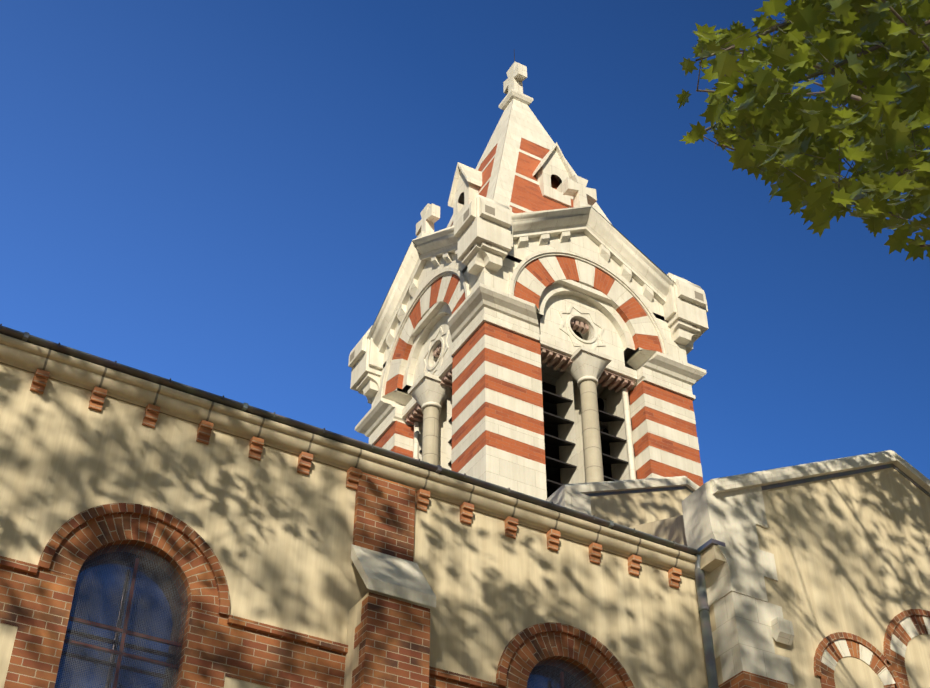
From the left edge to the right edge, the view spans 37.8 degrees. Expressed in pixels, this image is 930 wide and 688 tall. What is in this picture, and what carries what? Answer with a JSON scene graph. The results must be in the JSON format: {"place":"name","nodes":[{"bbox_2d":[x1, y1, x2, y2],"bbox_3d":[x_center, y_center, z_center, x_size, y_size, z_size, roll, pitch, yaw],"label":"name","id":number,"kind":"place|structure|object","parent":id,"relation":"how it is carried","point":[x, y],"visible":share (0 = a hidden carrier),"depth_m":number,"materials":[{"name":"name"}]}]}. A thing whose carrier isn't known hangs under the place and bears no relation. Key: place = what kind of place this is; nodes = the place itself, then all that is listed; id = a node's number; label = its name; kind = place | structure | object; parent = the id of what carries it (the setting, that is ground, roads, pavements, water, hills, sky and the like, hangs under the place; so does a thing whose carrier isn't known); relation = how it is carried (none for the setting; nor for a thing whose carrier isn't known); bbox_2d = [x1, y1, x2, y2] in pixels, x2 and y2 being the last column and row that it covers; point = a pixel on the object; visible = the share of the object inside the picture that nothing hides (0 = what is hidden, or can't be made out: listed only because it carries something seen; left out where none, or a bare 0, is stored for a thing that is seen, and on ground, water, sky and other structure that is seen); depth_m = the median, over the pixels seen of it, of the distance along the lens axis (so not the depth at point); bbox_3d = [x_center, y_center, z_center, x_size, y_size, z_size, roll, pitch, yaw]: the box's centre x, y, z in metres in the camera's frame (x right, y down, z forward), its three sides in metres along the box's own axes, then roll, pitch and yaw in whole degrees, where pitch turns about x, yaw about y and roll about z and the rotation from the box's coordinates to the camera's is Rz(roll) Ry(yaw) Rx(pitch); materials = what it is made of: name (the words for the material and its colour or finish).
{"place":"outdoors","nodes":[
{"label":"outdoors","id":0,"kind":"place"},
{"bbox_2d":[0,0,929,483],"label":"sky","id":1,"kind":"structure","parent":0,"point":[218,197],"materials":[{"name":"blue"}]},
{"bbox_2d":[355,283,706,500],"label":"corner piers","id":2,"kind":"structure","parent":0,"point":[497,421],"depth_m":21.58,"materials":[{"name":"beige stone"}]},
{"bbox_2d":[348,194,708,403],"bbox_3d":[1.073,-0.054,24.762,4.874,1.470,4.874,20,-43,-22],"label":"tower acroteria","id":3,"kind":"object","parent":2,"relation":"on","point":[486,241],"visible":0.6,"depth_m":23.62,"materials":[{"name":"beige stone"}]},
{"bbox_2d":[367,175,701,497],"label":"tower faces","id":4,"kind":"object","parent":2,"relation":"attached to","point":[588,436],"visible":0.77,"depth_m":23.17,"materials":[{"name":"beige stone"}]},
{"bbox_2d":[383,52,663,398],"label":"spire","id":5,"kind":"structure","parent":4,"relation":"on","point":[531,170],"depth_m":26.09,"materials":[{"name":"beige stone"}]},
{"bbox_2d":[692,0,929,162],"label":"plane tree","id":6,"kind":"object","parent":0,"point":[722,36],"depth_m":15.36,"materials":[{"name":"green plant"}]},
{"bbox_2d":[676,0,929,260],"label":"tree leaves","id":7,"kind":"object","parent":6,"relation":"attached to","point":[797,127],"depth_m":8.72,"materials":[{"name":"green plant"}]},
{"label":"ground","id":8,"kind":"structure","parent":0,"visible":0},
{"bbox_2d":[0,324,718,687],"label":"nave wall","id":9,"kind":"structure","parent":8,"relation":"on","point":[160,532],"depth_m":11.79,"materials":[{"name":"brick"}]},
{"bbox_2d":[629,450,929,687],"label":"transept wall","id":10,"kind":"structure","parent":8,"relation":"on","point":[817,574],"depth_m":14.61,"materials":[{"name":"stone"}]},
{"bbox_2d":[546,476,699,526],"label":"gable wall","id":11,"kind":"structure","parent":10,"relation":"attached to","point":[630,503],"depth_m":17.89,"materials":[{"name":"stone"}]}
]}

